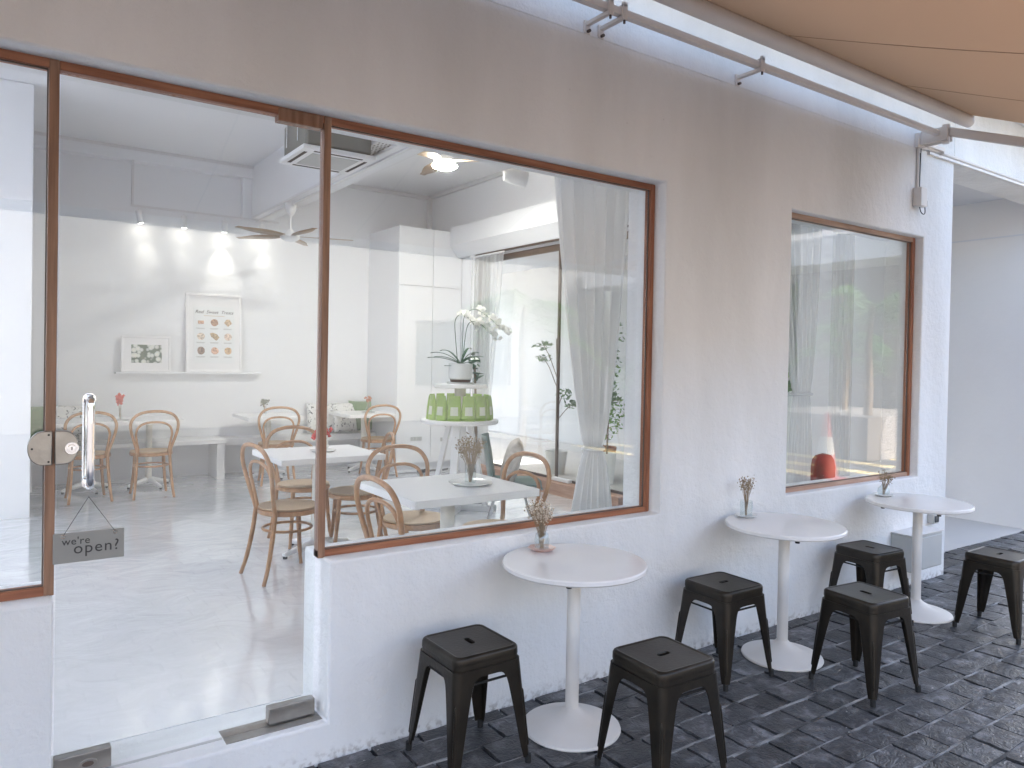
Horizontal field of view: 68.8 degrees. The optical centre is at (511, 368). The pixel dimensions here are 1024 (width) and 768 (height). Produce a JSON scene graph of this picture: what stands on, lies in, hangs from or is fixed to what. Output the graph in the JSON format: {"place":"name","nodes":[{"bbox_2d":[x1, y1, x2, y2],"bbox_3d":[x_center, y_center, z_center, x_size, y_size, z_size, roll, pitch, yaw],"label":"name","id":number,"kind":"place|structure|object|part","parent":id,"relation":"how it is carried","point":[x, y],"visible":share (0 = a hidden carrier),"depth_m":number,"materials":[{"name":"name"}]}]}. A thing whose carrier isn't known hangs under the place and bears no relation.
{"place":"outdoors","nodes":[
{"label":"outdoors","id":0,"kind":"place"},
{"bbox_2d":[0,465,572,756],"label":"floor","id":1,"kind":"structure","parent":0,"point":[172,617],"depth_m":4.47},
{"bbox_2d":[56,417,122,493],"bbox_3d":[-4.514,0.922,7.919,0.608,0.750,0.700,1,1,-35],"label":"cafe table","id":2,"kind":"object","parent":1,"relation":"on","point":[74,422],"visible":0.41,"depth_m":7.79,"materials":[{"name":"white"}]},
{"bbox_2d":[111,392,128,420],"bbox_3d":[-4.155,0.404,7.937,0.180,0.299,0.180,2,1,42],"label":"flower vase","id":3,"kind":"object","parent":2,"relation":"on","point":[119,398],"visible":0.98,"depth_m":7.93,"materials":[{"name":"red ceramic"}]},
{"bbox_2d":[63,411,117,504],"bbox_3d":[-4.206,0.861,7.427,0.467,0.904,0.482,1,1,-36],"label":"bentwood chair","id":4,"kind":"object","parent":1,"relation":"on","point":[100,455],"visible":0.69,"depth_m":7.38,"materials":[{"name":"brown wood"}]},
{"bbox_2d":[30,436,226,492],"bbox_3d":[-4.316,1.060,8.456,2.000,0.470,0.449,1,1,-35],"label":"wall bench","id":5,"kind":"object","parent":1,"relation":"on","point":[216,457],"depth_m":8.76,"materials":[{"name":"white laminate"}]},
{"bbox_2d":[30,405,57,437],"bbox_3d":[-5.091,0.605,7.992,0.420,0.420,0.151,1,-12,-41],"label":"cushion","id":6,"kind":"object","parent":5,"relation":"on","point":[36,426],"visible":0.16,"depth_m":7.95,"materials":[{"name":"green fabric"}]},
{"bbox_2d":[56,406,81,441],"bbox_3d":[-4.817,0.609,8.171,0.440,0.420,0.140,1,-12,-32],"label":"cushion","id":7,"kind":"object","parent":5,"relation":"on","point":[65,411],"visible":0.28,"depth_m":8.13,"materials":[{"name":"fabric"}]},
{"bbox_2d":[115,415,184,488],"bbox_3d":[-4.013,0.927,8.268,0.608,0.750,0.700,1,1,-35],"label":"cafe table","id":8,"kind":"object","parent":1,"relation":"on","point":[168,419],"visible":0.65,"depth_m":8.23,"materials":[{"name":"white"}]},
{"bbox_2d":[129,410,179,500],"bbox_3d":[-3.717,0.866,7.719,0.467,0.904,0.482,1,1,-33],"label":"bentwood chair","id":9,"kind":"object","parent":1,"relation":"on","point":[136,452],"visible":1,"depth_m":7.64,"materials":[{"name":"brown wood"}]},
{"bbox_2d":[232,412,304,478],"bbox_3d":[-2.959,0.938,9.063,0.663,0.750,0.700,1,1,-35],"label":"cafe table","id":10,"kind":"object","parent":1,"relation":"on","point":[251,416],"visible":0.6,"depth_m":8.99,"materials":[{"name":"white wood"}]},
{"bbox_2d":[260,399,269,412],"bbox_3d":[-3.022,0.465,9.152,0.114,0.191,0.099,1,1,-9],"label":"flower vase","id":11,"kind":"object","parent":10,"relation":"on","point":[264,402],"visible":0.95,"depth_m":9.12,"materials":[{"name":"white glass"}]},
{"bbox_2d":[239,442,314,586],"bbox_3d":[-1.535,0.937,5.028,0.482,0.904,0.467,0,1,-42],"label":"bentwood chair","id":12,"kind":"object","parent":1,"relation":"on","point":[274,508],"visible":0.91,"depth_m":4.97,"materials":[{"name":"brown wood"}]},
{"bbox_2d":[257,406,299,486],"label":"bentwood chair","id":13,"kind":"object","parent":1,"relation":"on","point":[273,443],"visible":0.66,"depth_m":8.49,"materials":[{"name":"brown wood"}]},
{"bbox_2d":[220,431,375,463],"bbox_3d":[-2.728,1.081,9.635,1.945,0.460,0.329,1,1,-35],"label":"wall bench","id":14,"kind":"object","parent":1,"relation":"on","point":[256,439],"depth_m":9.50,"materials":[{"name":"white laminate"}]},
{"bbox_2d":[306,402,339,432],"bbox_3d":[-2.485,0.651,9.861,0.460,0.400,0.130,1,-11,-32],"label":"cushion","id":15,"kind":"object","parent":14,"relation":"on","point":[311,414],"visible":0.5,"depth_m":9.76,"materials":[{"name":"fabric"}]},
{"bbox_2d":[331,403,357,432],"bbox_3d":[-2.225,0.655,9.992,0.120,0.400,0.400,-13,-9,40],"label":"cushion","id":16,"kind":"object","parent":14,"relation":"on","point":[342,424],"visible":0.79,"depth_m":9.91,"materials":[{"name":"fabric"}]},
{"bbox_2d":[348,400,371,431],"bbox_3d":[-2.051,0.644,10.150,0.340,0.420,0.142,1,-7,-29],"label":"cushion","id":17,"kind":"object","parent":14,"relation":"on","point":[359,405],"visible":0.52,"depth_m":10.10,"materials":[{"name":"green fabric"}]},
{"bbox_2d":[265,425,330,548],"bbox_3d":[-1.675,0.924,5.957,0.467,0.904,0.482,1,1,-37],"label":"bentwood chair","id":18,"kind":"object","parent":1,"relation":"on","point":[293,486],"visible":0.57,"depth_m":5.96,"materials":[{"name":"brown wood"}]},
{"bbox_2d":[252,444,385,559],"bbox_3d":[-1.467,1.004,5.643,0.780,0.750,0.700,1,1,-35],"label":"cafe table","id":19,"kind":"object","parent":1,"relation":"on","point":[291,456],"visible":0.5,"depth_m":5.54,"materials":[{"name":"white"}]},
{"bbox_2d":[310,427,335,452],"bbox_3d":[-1.431,0.535,5.669,0.200,0.190,0.200,1,1,-31],"label":"flower vase","id":20,"kind":"object","parent":19,"relation":"on","point":[313,435],"visible":0.2,"depth_m":5.64,"materials":[{"name":"white ceramic"}]},
{"bbox_2d":[328,432,394,542],"bbox_3d":[-1.147,0.937,5.668,0.482,0.904,0.467,1,1,-18],"label":"bentwood chair","id":21,"kind":"object","parent":1,"relation":"on","point":[337,495],"visible":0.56,"depth_m":5.55,"materials":[{"name":"brown wood"}]},
{"bbox_2d":[330,410,395,472],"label":"cafe table","id":22,"kind":"object","parent":1,"relation":"on","point":[353,414],"visible":0.62,"depth_m":9.63,"materials":[{"name":"white wood"}]},
{"bbox_2d":[363,396,373,412],"bbox_3d":[-1.874,0.466,9.770,0.180,0.218,0.180,1,1,8],"label":"flower vase","id":23,"kind":"object","parent":22,"relation":"on","point":[368,399],"visible":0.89,"depth_m":9.75,"materials":[{"name":"red ceramic"}]},
{"bbox_2d":[354,474,404,538],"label":"bentwood chair","id":24,"kind":"object","parent":1,"relation":"on","point":[397,513],"visible":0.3,"depth_m":3.64,"materials":[{"name":"brown wood"}]},
{"bbox_2d":[359,404,400,476],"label":"bentwood chair","id":25,"kind":"object","parent":1,"relation":"on","point":[368,438],"visible":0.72,"depth_m":9.19,"materials":[{"name":"brown wood"}]},
{"bbox_2d":[365,444,439,536],"bbox_3d":[-0.638,0.957,4.766,0.467,0.904,0.482,1,1,-37],"label":"bentwood chair","id":26,"kind":"object","parent":1,"relation":"on","point":[420,520],"visible":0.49,"depth_m":4.78,"materials":[{"name":"brown wood"}]},
{"bbox_2d":[367,225,461,471],"bbox_3d":[-1.342,-0.250,10.198,0.930,3.160,0.935,1,1,-35],"label":"tall cabinet","id":27,"kind":"object","parent":1,"relation":"on","point":[414,297],"visible":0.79,"depth_m":9.80,"materials":[{"name":"white laminate"}]},
{"bbox_3d":[-1.268,0.083,9.707,0.493,2.297,0.019,1,1,-35],"label":"door","id":28,"kind":"part","parent":27,"relation":"part of","materials":[{"name":"white laminate"}]},
{"bbox_3d":[-1.240,-1.446,9.690,0.493,0.750,0.019,1,1,-35],"label":"door","id":29,"kind":"part","parent":27,"relation":"part of","materials":[{"name":"white laminate"}]},
{"bbox_3d":[-0.885,0.087,9.974,0.430,2.297,0.019,1,1,-35],"label":"door","id":30,"kind":"part","parent":27,"relation":"part of","materials":[{"name":"white laminate"}]},
{"bbox_3d":[-0.856,-1.442,9.957,0.430,0.750,0.019,1,1,-35],"label":"door","id":31,"kind":"part","parent":27,"relation":"part of","materials":[{"name":"white laminate"}]},
{"bbox_2d":[389,468,447,475],"bbox_3d":[-1.178,1.322,9.640,0.972,0.035,0.086,0,1,-44],"label":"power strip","id":32,"kind":"object","parent":1,"relation":"on","point":[423,470],"visible":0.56,"depth_m":9.61,"materials":[{"name":"plastic"}]},
{"bbox_2d":[360,472,539,528],"bbox_3d":[-0.371,1.040,4.262,0.780,0.750,0.700,1,1,-35],"label":"cafe table","id":33,"kind":"object","parent":1,"relation":"on","point":[434,491],"visible":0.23,"depth_m":4.13,"materials":[{"name":"white laminate"}]},
{"bbox_2d":[448,436,491,486],"bbox_3d":[-0.238,0.524,4.306,0.252,0.287,0.252,1,1,-14],"label":"flower vase","id":34,"kind":"object","parent":33,"relation":"on","point":[469,481],"visible":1,"depth_m":4.29,"materials":[{"name":"brown ceramic"}]},
{"bbox_2d":[421,383,497,514],"bbox_3d":[-0.514,0.766,7.288,0.750,1.225,0.750,1,1,-35],"label":"display stand","id":35,"kind":"object","parent":1,"relation":"on","point":[459,430],"visible":0.64,"depth_m":7.21,"materials":[{"name":"white laminate"}]},
{"bbox_2d":[426,394,429,418],"bbox_3d":[-0.789,0.370,7.250,0.087,0.235,0.142,1,1,-6],"label":"snack pouch","id":36,"kind":"object","parent":35,"relation":"on","point":[427,410],"visible":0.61,"depth_m":7.20,"materials":[{"name":"green"}]},
{"bbox_2d":[428,395,436,419],"bbox_3d":[-0.747,0.372,7.130,0.087,0.235,0.142,1,1,-31],"label":"snack pouch","id":37,"kind":"object","parent":35,"relation":"on","point":[432,410],"visible":0.93,"depth_m":7.08,"materials":[{"name":"green"}]},
{"bbox_2d":[436,393,444,403],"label":"snack pouch","id":38,"kind":"object","parent":35,"relation":"on","point":[441,394],"visible":0.12,"depth_m":7.47,"materials":[{"name":"green"}]},
{"bbox_2d":[435,395,447,420],"bbox_3d":[-0.657,0.375,7.041,0.142,0.235,0.087,2,1,37],"label":"snack pouch","id":39,"kind":"object","parent":35,"relation":"on","point":[441,411],"visible":1,"depth_m":7.00,"materials":[{"name":"green"}]},
{"bbox_2d":[446,393,454,409],"bbox_3d":[-0.602,0.370,7.552,0.142,0.235,0.087,1,1,-18],"label":"snack pouch","id":40,"kind":"object","parent":35,"relation":"on","point":[450,394],"visible":0.21,"depth_m":7.54,"materials":[{"name":"green"}]},
{"bbox_2d":[447,396,460,421],"bbox_3d":[-0.537,0.378,7.000,0.142,0.235,0.087,1,1,1],"label":"snack pouch","id":41,"kind":"object","parent":35,"relation":"on","point":[454,409],"visible":1,"depth_m":6.97,"materials":[{"name":"green"}]},
{"bbox_2d":[461,396,474,421],"bbox_3d":[-0.411,0.380,7.015,0.142,0.235,0.087,1,1,-13],"label":"snack pouch","id":42,"kind":"object","parent":35,"relation":"on","point":[468,410],"visible":1,"depth_m":6.99,"materials":[{"name":"green plastic"}]},
{"bbox_2d":[428,305,512,384],"bbox_3d":[-0.409,-0.232,7.288,0.816,0.774,0.270,1,1,-8],"label":"orchid plant","id":43,"kind":"object","parent":35,"relation":"on","point":[460,372],"visible":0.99,"depth_m":7.25,"materials":[{"name":"white plant"}]},
{"bbox_2d":[473,394,481,404],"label":"snack pouch","id":44,"kind":"object","parent":35,"relation":"on","point":[475,396],"visible":0.17,"depth_m":7.53,"materials":[{"name":"green"}]},
{"bbox_2d":[475,396,485,420],"bbox_3d":[-0.304,0.381,7.083,0.087,0.235,0.142,2,1,45],"label":"snack pouch","id":45,"kind":"object","parent":35,"relation":"on","point":[480,410],"visible":0.98,"depth_m":7.04,"materials":[{"name":"green"}]},
{"bbox_2d":[486,396,491,420],"bbox_3d":[-0.237,0.381,7.191,0.087,0.235,0.142,1,1,13],"label":"snack pouch","id":46,"kind":"object","parent":35,"relation":"on","point":[488,410],"visible":0.87,"depth_m":7.14,"materials":[{"name":"green plastic"}]},
{"bbox_2d":[462,451,551,525],"bbox_3d":[-0.073,0.970,4.531,0.482,0.904,0.467,1,1,-38],"label":"bentwood chair","id":47,"kind":"object","parent":1,"relation":"on","point":[530,474],"visible":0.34,"depth_m":4.62,"materials":[{"name":"brown wood"}]},
{"bbox_2d":[481,433,542,518],"bbox_3d":[-0.006,0.972,6.080,0.507,0.863,0.462,1,1,0],"label":"shell chair","id":48,"kind":"object","parent":1,"relation":"on","point":[522,480],"visible":0.58,"depth_m":6.09,"materials":[{"name":"teal plastic"}]},
{"bbox_2d":[500,437,523,481],"bbox_3d":[-0.001,0.759,6.085,0.140,0.380,0.380,17,1,0],"label":"cushion","id":49,"kind":"object","parent":48,"relation":"on","point":[515,445],"visible":0.75,"depth_m":5.92,"materials":[{"name":"beige fabric"}]},
{"bbox_2d":[810,453,835,480],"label":"red chair","id":50,"kind":"object","parent":1,"relation":"on","point":[823,466],"visible":0.21,"depth_m":5.55,"materials":[{"name":"plastic"}]},
{"bbox_2d":[466,353,483,472],"bbox_3d":[-0.528,0.602,7.811,0.632,1.540,0.251,1,1,3],"label":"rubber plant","id":51,"kind":"object","parent":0,"point":[476,377],"visible":0.16,"depth_m":7.79,"materials":[{"name":"green plant"}]},
{"bbox_2d":[306,531,1023,767],"bbox_3d":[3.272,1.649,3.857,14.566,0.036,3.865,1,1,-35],"label":"slate paving","id":52,"kind":"structure","parent":0,"point":[983,748],"depth_m":3.49,"materials":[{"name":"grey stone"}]},
{"bbox_2d":[406,624,530,767],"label":"metal stool","id":53,"kind":"object","parent":52,"relation":"on","point":[464,662],"visible":1,"depth_m":2.98,"materials":[{"name":"grey paint"}]},
{"bbox_2d":[502,543,647,752],"bbox_3d":[0.269,1.218,3.304,0.636,0.740,0.636,1,1,-35],"label":"round table","id":54,"kind":"object","parent":52,"relation":"on","point":[571,723],"visible":0.98,"depth_m":3.25,"materials":[{"name":"laminate"}]},
{"bbox_2d":[524,497,555,551],"bbox_3d":[0.130,0.720,3.471,0.154,0.247,0.150,2,1,38],"label":"flower vase","id":55,"kind":"object","parent":54,"relation":"on","point":[542,518],"visible":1,"depth_m":3.46,"materials":[{"name":"beige ceramic"}]},
{"bbox_2d":[594,636,726,767],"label":"metal stool","id":56,"kind":"object","parent":52,"relation":"on","point":[664,673],"visible":1,"depth_m":2.87,"materials":[{"name":"black metal"}]},
{"bbox_2d":[675,571,773,691],"bbox_3d":[1.110,1.359,3.942,0.378,0.476,0.378,1,1,-34],"label":"metal stool","id":57,"kind":"object","parent":52,"relation":"on","point":[726,596],"visible":0.95,"depth_m":3.85,"materials":[{"name":"black metal"}]},
{"bbox_2d":[725,512,847,671],"bbox_3d":[1.506,1.231,4.153,0.636,0.740,0.636,1,1,-41],"label":"round table","id":58,"kind":"object","parent":52,"relation":"on","point":[785,529],"visible":0.91,"depth_m":4.11,"materials":[{"name":"white laminate"}]},
{"bbox_2d":[735,476,757,518],"bbox_3d":[1.350,0.735,4.307,0.129,0.244,0.129,1,1,21],"label":"flower vase","id":59,"kind":"object","parent":58,"relation":"on","point":[745,514],"visible":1,"depth_m":4.30,"materials":[{"name":"brown ceramic"}]},
{"bbox_2d":[808,581,920,707],"bbox_3d":[1.792,1.373,3.801,0.378,0.476,0.378,1,1,-29],"label":"metal stool","id":60,"kind":"object","parent":52,"relation":"on","point":[870,609],"visible":1,"depth_m":3.71,"materials":[{"name":"black metal"}]},
{"bbox_2d":[829,540,913,625],"bbox_3d":[2.268,1.371,4.754,0.378,0.476,0.378,1,1,-30],"label":"metal stool","id":61,"kind":"object","parent":52,"relation":"on","point":[873,561],"visible":0.75,"depth_m":4.67,"materials":[{"name":"black metal"}]},
{"bbox_2d":[865,493,974,623],"bbox_3d":[2.669,1.244,4.933,0.636,0.740,0.636,2,1,44],"label":"round table","id":62,"kind":"object","parent":52,"relation":"on","point":[918,506],"visible":0.88,"depth_m":4.89,"materials":[{"name":"white laminate"}]},
{"bbox_2d":[873,470,895,496],"bbox_3d":[2.530,0.776,5.075,0.136,0.187,0.173,1,1,4],"label":"flower vase","id":63,"kind":"object","parent":62,"relation":"on","point":[883,493],"visible":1,"depth_m":5.07,"materials":[{"name":"brown ceramic"}]},
{"bbox_2d":[952,546,1023,644],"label":"metal stool","id":64,"kind":"object","parent":52,"relation":"on","point":[986,562],"visible":1,"depth_m":4.59,"materials":[{"name":"black metal"}]},
{"bbox_2d":[489,437,1023,551],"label":"courtyard pavement","id":65,"kind":"structure","parent":0,"point":[959,532],"depth_m":9.53,"materials":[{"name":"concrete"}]},
{"bbox_2d":[531,339,575,474],"bbox_3d":[0.628,0.532,10.521,0.686,1.900,0.365,1,1,25],"label":"potted tree","id":66,"kind":"object","parent":65,"relation":"on","point":[550,455],"visible":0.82,"depth_m":10.46,"materials":[{"name":"green plant"}]},
{"bbox_2d":[488,430,623,459],"bbox_3d":[0.923,1.404,13.544,0.180,0.100,8.200,1,1,-35],"label":"kerb ledge","id":67,"kind":"object","parent":65,"relation":"on","point":[549,443],"visible":0.29,"depth_m":13.95,"materials":[{"name":"concrete"}]},
{"bbox_2d":[603,365,624,452],"bbox_3d":[1.229,0.604,10.316,0.630,1.784,0.768,1,1,-35],"label":"potted shrub","id":68,"kind":"object","parent":65,"relation":"on","point":[611,448],"visible":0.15,"depth_m":10.19,"materials":[{"name":"green plant"}]},
{"bbox_2d":[604,322,624,484],"bbox_3d":[1.202,0.372,9.757,0.541,2.261,0.552,1,1,-35],"label":"potted tree","id":69,"kind":"object","parent":65,"relation":"on","point":[610,457],"visible":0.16,"depth_m":9.68,"materials":[{"name":"green plant"}]},
{"bbox_2d":[786,369,792,476],"bbox_3d":[3.133,0.308,8.235,0.660,2.553,0.687,1,1,25],"label":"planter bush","id":70,"kind":"object","parent":65,"relation":"on","point":[789,403],"visible":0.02,"depth_m":8.04,"materials":[{"name":"green plant"}]},
{"label":"ground","id":71,"kind":"structure","parent":0,"visible":0},
{"bbox_2d":[0,0,1023,767],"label":"cafe building","id":72,"kind":"structure","parent":71,"relation":"on","point":[112,112],"depth_m":4.32,"materials":[{"name":"paint"}]},
{"bbox_2d":[0,48,59,601],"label":"window","id":73,"kind":"structure","parent":72,"relation":"in","point":[52,66],"depth_m":2.51,"materials":[{"name":"brown wood"}]},
{"bbox_2d":[53,497,123,564],"bbox_3d":[-1.457,0.553,2.580,0.216,0.222,0.007,1,1,-35],"label":"open sign","id":74,"kind":"object","parent":72,"relation":"hanging from","point":[86,545],"visible":1,"depth_m":2.58,"materials":[{"name":"wood"}]},
{"bbox_2d":[121,335,170,371],"bbox_3d":[-4.241,-0.165,8.672,0.520,0.415,0.020,1,-4,-35],"label":"framed photo","id":75,"kind":"object","parent":72,"relation":"on","point":[145,353],"visible":1,"depth_m":8.66,"materials":[{"name":"white"}]},
{"bbox_2d":[53,107,322,767],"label":"door","id":76,"kind":"structure","parent":72,"relation":"in","point":[66,445],"depth_m":2.61,"materials":[{"name":"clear glass"}]},
{"bbox_2d":[131,204,278,223],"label":"lamp track","id":77,"kind":"structure","parent":72,"relation":"attached to","point":[176,210],"depth_m":8.87,"materials":[{"name":"white metal"}]},
{"bbox_2d":[135,207,143,223],"bbox_3d":[-4.233,-1.738,8.501,0.064,0.185,0.107,1,1,10],"label":"spotlight","id":78,"kind":"object","parent":77,"relation":"attached to","point":[138,212],"visible":1,"depth_m":8.48,"materials":[{"name":"white metal"}]},
{"bbox_2d":[181,212,186,227],"bbox_3d":[-3.844,-1.733,8.772,0.064,0.186,0.098,1,1,-17],"label":"spotlight","id":79,"kind":"object","parent":77,"relation":"attached to","point":[183,221],"visible":1,"depth_m":8.75,"materials":[{"name":"white metal"}]},
{"bbox_2d":[222,217,227,232],"bbox_3d":[-3.469,-1.729,9.033,0.068,0.186,0.096,1,1,-35],"label":"spotlight","id":80,"kind":"object","parent":77,"relation":"attached to","point":[224,225],"visible":1,"depth_m":9.01,"materials":[{"name":"white metal"}]},
{"bbox_2d":[185,293,241,371],"bbox_3d":[-3.629,-0.427,9.119,0.650,0.955,0.020,1,-4,-35],"label":"framed poster","id":81,"kind":"object","parent":72,"relation":"on","point":[213,332],"visible":1,"depth_m":9.11,"materials":[{"name":"white paper"}]},
{"bbox_2d":[235,202,352,245],"bbox_3d":[-2.400,-1.611,8.268,1.270,0.415,1.311,1,1,-23],"label":"ceiling fan","id":82,"kind":"object","parent":72,"relation":"hanging from","point":[289,235],"visible":0.96,"depth_m":8.21,"materials":[{"name":"white"}]},
{"bbox_2d":[279,125,375,174],"bbox_3d":[-1.438,-2.049,6.125,0.744,0.754,0.600,1,1,-35],"label":"ceiling air conditioner","id":83,"kind":"object","parent":72,"relation":"attached to","point":[350,154],"visible":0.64,"depth_m":5.95,"materials":[{"name":"white plastic"}]},
{"bbox_2d":[371,140,391,154],"bbox_3d":[-1.078,-1.824,6.125,0.180,0.041,0.600,1,1,-35],"label":"perforated tray","id":84,"kind":"object","parent":72,"relation":"attached to","point":[376,146],"visible":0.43,"depth_m":6.08,"materials":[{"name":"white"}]},
{"bbox_2d":[417,151,478,175],"bbox_3d":[-0.538,-2.219,7.608,1.079,0.415,1.206,1,1,0],"label":"ceiling fan","id":85,"kind":"object","parent":72,"relation":"hanging from","point":[441,162],"visible":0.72,"depth_m":7.52,"materials":[{"name":"white"}]},
{"bbox_2d":[314,116,654,557],"bbox_3d":[-0.017,-0.116,3.607,1.888,1.804,0.053,1,1,-35],"label":"window","id":86,"kind":"structure","parent":72,"relation":"in","point":[320,551],"depth_m":3.34,"materials":[{"name":"brown wood"}]},
{"bbox_2d":[470,251,504,464],"bbox_3d":[-0.337,-0.115,9.462,0.121,2.664,0.749,1,1,-35],"label":"curtain","id":87,"kind":"object","parent":72,"relation":"hanging from","point":[488,278],"visible":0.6,"depth_m":9.45,"materials":[{"name":"white fabric"}]},
{"bbox_2d":[503,169,528,187],"bbox_3d":[0.043,-2.137,7.663,0.254,0.559,0.160,1,1,-12],"label":"ceiling projector","id":88,"kind":"object","parent":72,"relation":"attached to","point":[516,177],"visible":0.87,"depth_m":7.61,"materials":[{"name":"white plastic"}]},
{"bbox_2d":[469,231,627,505],"bbox_3d":[0.342,-0.005,8.547,0.190,2.790,3.080,1,1,-35],"label":"courtyard window","id":89,"kind":"structure","parent":72,"relation":"in","point":[562,487],"depth_m":8.38,"materials":[{"name":"brown metal"}]},
{"bbox_2d":[554,176,628,511],"bbox_3d":[0.456,-0.164,4.431,0.749,3.164,0.121,1,1,-35],"label":"curtain","id":90,"kind":"object","parent":72,"relation":"hanging from","point":[592,222],"visible":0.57,"depth_m":4.44,"materials":[{"name":"white fabric"}]},
{"bbox_2d":[572,0,1023,154],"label":"awning","id":91,"kind":"object","parent":72,"relation":"attached to","point":[960,62],"visible":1,"depth_m":3.77,"materials":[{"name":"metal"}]},
{"bbox_2d":[786,223,821,483],"bbox_3d":[2.150,0.004,5.662,0.645,2.864,0.121,1,1,-35],"label":"curtain","id":92,"kind":"object","parent":72,"relation":"hanging from","point":[806,241],"visible":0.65,"depth_m":5.70,"materials":[{"name":"white fabric"}]},
{"bbox_2d":[827,231,854,476],"bbox_3d":[2.652,0.009,6.026,0.354,2.864,0.047,1,1,-35],"label":"curtain","id":93,"kind":"object","parent":72,"relation":"hanging from","point":[840,362],"visible":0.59,"depth_m":6.00,"materials":[{"name":"white fabric"}]},
{"bbox_2d":[785,212,914,492],"bbox_3d":[2.355,-0.091,5.230,1.627,1.810,0.053,1,1,-35],"label":"window","id":94,"kind":"structure","parent":72,"relation":"in","point":[910,249],"depth_m":5.66,"materials":[{"name":"brown wood"}]},
{"bbox_2d":[890,525,943,572],"bbox_3d":[2.969,1.320,5.481,0.440,0.266,0.165,1,1,-35],"label":"meter box","id":95,"kind":"object","parent":72,"relation":"attached to","point":[931,545],"visible":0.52,"depth_m":5.41,"materials":[{"name":"white plastic"}]},
{"bbox_2d":[922,534,941,568],"bbox_3d":[3.014,1.332,5.420,0.395,0.225,0.007,1,1,-35],"label":"door","id":96,"kind":"structure","parent":95,"relation":"in","point":[931,545],"depth_m":5.45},
{"bbox_2d":[913,148,927,214],"bbox_3d":[3.136,-1.409,5.596,0.408,0.555,0.063,1,1,-35],"label":"junction box","id":97,"kind":"object","parent":72,"relation":"attached to","point":[920,197],"visible":0.92,"depth_m":5.50,"materials":[{"name":"white plastic"}]},
{"bbox_2d":[927,514,938,523],"bbox_3d":[3.224,1.148,5.721,0.080,0.075,0.056,1,1,-35],"label":"socket box","id":98,"kind":"object","parent":72,"relation":"attached to","point":[932,518],"visible":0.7,"depth_m":5.70,"materials":[{"name":"grey plastic"}]},
{"bbox_2d":[927,148,1023,187],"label":"conduit pipe","id":99,"kind":"object","parent":72,"relation":"attached to","point":[947,157],"visible":1,"depth_m":6.01,"materials":[{"name":"white plastic"}]},
{"bbox_2d":[488,199,1023,528],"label":"boundary wall","id":100,"kind":"structure","parent":71,"relation":"on","point":[985,450],"depth_m":8.03,"materials":[{"name":"paint"}]}
]}

